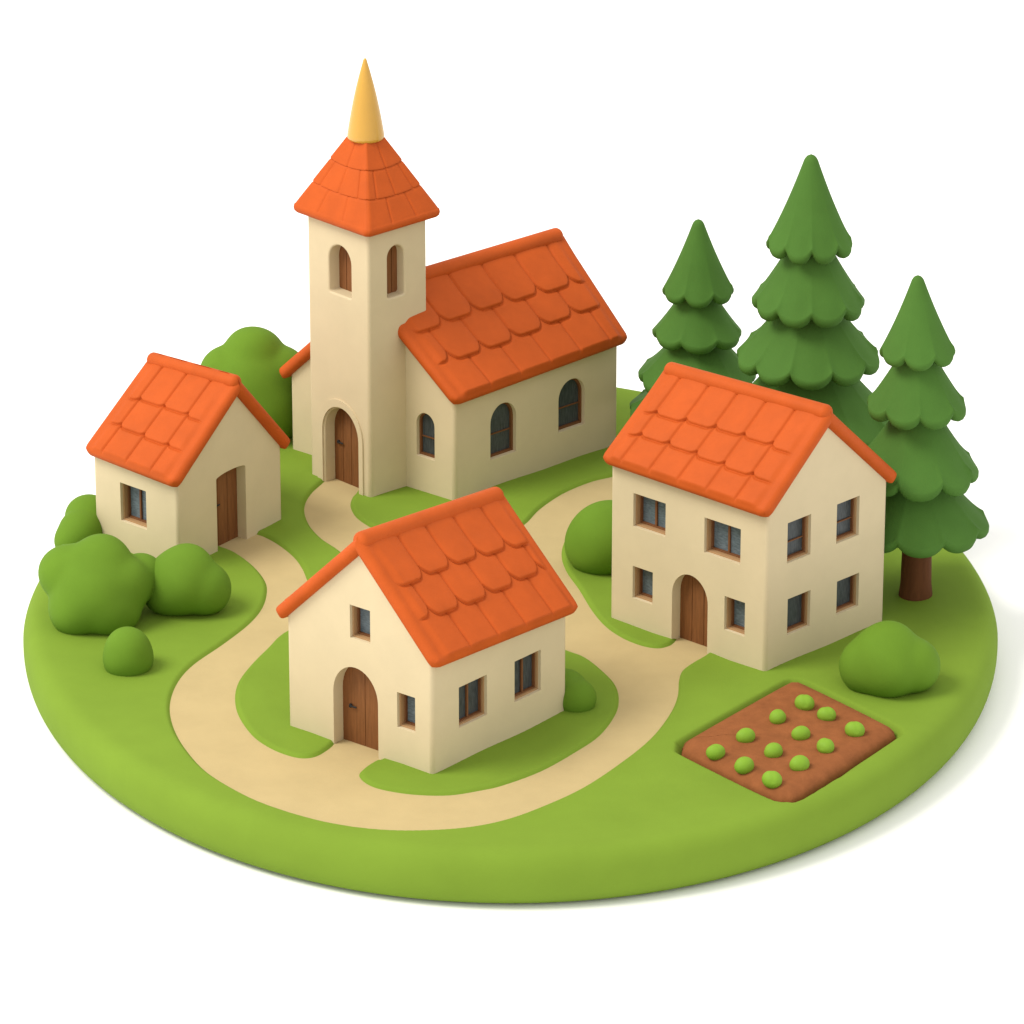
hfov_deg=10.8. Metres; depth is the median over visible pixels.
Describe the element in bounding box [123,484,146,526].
window
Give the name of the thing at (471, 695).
window
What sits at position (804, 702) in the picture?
sprout
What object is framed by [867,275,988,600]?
fir tree
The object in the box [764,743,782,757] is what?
sprout
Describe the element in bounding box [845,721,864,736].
sprout
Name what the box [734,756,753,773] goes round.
sprout
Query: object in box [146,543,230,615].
bush
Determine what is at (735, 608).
window
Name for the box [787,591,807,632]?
window
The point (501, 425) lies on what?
window
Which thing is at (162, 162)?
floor
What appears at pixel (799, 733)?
sprout
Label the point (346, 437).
door
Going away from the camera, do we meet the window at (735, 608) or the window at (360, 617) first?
the window at (360, 617)
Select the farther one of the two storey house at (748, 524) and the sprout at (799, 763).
the two storey house at (748, 524)
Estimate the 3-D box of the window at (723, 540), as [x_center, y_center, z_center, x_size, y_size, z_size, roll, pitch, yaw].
[2.017,0.245,50.453,0.446,0.367,0.098,19,29,37]
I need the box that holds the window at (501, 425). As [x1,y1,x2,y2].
[490,402,512,456]
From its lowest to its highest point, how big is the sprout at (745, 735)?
0.149 m
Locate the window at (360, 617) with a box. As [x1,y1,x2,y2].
[352,605,369,641]
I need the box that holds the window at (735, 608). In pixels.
[726,597,744,633]
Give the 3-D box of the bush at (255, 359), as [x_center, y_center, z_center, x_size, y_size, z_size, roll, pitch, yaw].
[-2.662,-1.329,55.783,1.100,1.188,0.972,17,28,35]
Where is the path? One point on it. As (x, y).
(219, 742)
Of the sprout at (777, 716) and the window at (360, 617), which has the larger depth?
the sprout at (777, 716)
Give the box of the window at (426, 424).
[419,413,434,457]
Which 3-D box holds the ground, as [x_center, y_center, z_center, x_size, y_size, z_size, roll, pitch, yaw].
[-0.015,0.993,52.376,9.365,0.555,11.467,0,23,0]
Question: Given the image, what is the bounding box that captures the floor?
[0,0,1023,1023]
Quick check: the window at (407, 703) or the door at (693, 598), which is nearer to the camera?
the window at (407, 703)
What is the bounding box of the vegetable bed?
[681,682,895,802]
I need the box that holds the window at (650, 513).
[636,494,665,534]
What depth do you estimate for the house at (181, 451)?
52.90 m
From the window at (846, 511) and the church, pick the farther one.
the church
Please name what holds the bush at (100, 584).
on the ground
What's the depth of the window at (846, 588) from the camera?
51.18 m
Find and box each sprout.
[706,744,724,759]
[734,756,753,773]
[736,728,754,742]
[762,771,781,788]
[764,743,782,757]
[769,709,785,723]
[789,755,809,770]
[791,726,809,740]
[794,694,814,710]
[817,707,835,720]
[817,738,833,753]
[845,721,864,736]
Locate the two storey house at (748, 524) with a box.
[603,362,896,670]
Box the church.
[279,58,626,499]
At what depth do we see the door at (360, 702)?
49.00 m
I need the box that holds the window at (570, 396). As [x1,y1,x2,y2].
[558,378,581,429]
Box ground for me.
[23,387,997,902]
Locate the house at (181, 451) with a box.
[86,352,289,557]
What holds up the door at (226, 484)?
in the house at (181, 451)
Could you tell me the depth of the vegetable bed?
48.99 m
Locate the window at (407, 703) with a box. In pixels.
[399,693,414,730]
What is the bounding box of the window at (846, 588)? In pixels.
[836,574,855,612]
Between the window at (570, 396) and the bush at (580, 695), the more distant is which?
the window at (570, 396)
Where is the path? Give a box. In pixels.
[170,477,706,829]
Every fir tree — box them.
[630,219,755,416]
[737,154,888,445]
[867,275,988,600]
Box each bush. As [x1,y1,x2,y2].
[38,534,155,634]
[54,494,101,546]
[103,626,153,675]
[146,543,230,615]
[201,326,297,438]
[563,668,596,712]
[564,500,611,574]
[839,620,939,697]
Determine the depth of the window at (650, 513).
51.05 m
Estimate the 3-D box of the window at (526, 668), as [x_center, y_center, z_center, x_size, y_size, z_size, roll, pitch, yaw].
[0.091,1.474,49.214,0.068,0.419,0.371,19,30,38]
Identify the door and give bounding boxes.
[216,468,237,545]
[335,408,358,487]
[343,667,377,749]
[680,574,707,646]
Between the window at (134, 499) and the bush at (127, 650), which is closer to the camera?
the bush at (127, 650)
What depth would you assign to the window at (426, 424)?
54.38 m
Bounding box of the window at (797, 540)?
[787,515,807,560]
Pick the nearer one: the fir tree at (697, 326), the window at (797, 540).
the window at (797, 540)
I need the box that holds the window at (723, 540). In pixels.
[706,518,740,561]
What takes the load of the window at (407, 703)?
in the cottage
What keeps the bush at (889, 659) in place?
on the ground
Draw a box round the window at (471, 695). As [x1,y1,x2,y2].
[459,676,483,724]
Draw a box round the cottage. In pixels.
[276,487,577,773]
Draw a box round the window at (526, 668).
[515,651,537,699]
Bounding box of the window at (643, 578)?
[635,567,652,601]
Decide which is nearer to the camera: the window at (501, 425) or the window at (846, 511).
the window at (846, 511)
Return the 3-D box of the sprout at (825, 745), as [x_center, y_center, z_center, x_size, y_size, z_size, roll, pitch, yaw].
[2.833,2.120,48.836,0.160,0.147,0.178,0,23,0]
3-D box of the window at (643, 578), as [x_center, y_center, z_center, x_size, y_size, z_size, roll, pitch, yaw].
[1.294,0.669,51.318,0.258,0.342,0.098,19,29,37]
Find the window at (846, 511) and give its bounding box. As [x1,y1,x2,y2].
[836,497,856,541]
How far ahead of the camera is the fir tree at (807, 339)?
52.82 m
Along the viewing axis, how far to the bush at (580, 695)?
49.67 m
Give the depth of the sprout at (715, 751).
48.67 m
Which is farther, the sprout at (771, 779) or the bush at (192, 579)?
the bush at (192, 579)
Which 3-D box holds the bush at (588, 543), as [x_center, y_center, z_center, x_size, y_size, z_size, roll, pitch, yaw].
[0.993,0.236,52.732,0.960,0.692,0.774,0,23,0]
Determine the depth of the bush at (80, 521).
53.17 m
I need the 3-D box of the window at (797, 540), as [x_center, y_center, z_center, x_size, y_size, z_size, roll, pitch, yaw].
[2.626,0.231,50.374,0.330,0.421,0.068,-21,31,-40]
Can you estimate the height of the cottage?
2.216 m
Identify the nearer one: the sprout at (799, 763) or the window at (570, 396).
the sprout at (799, 763)
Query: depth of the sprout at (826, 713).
49.40 m

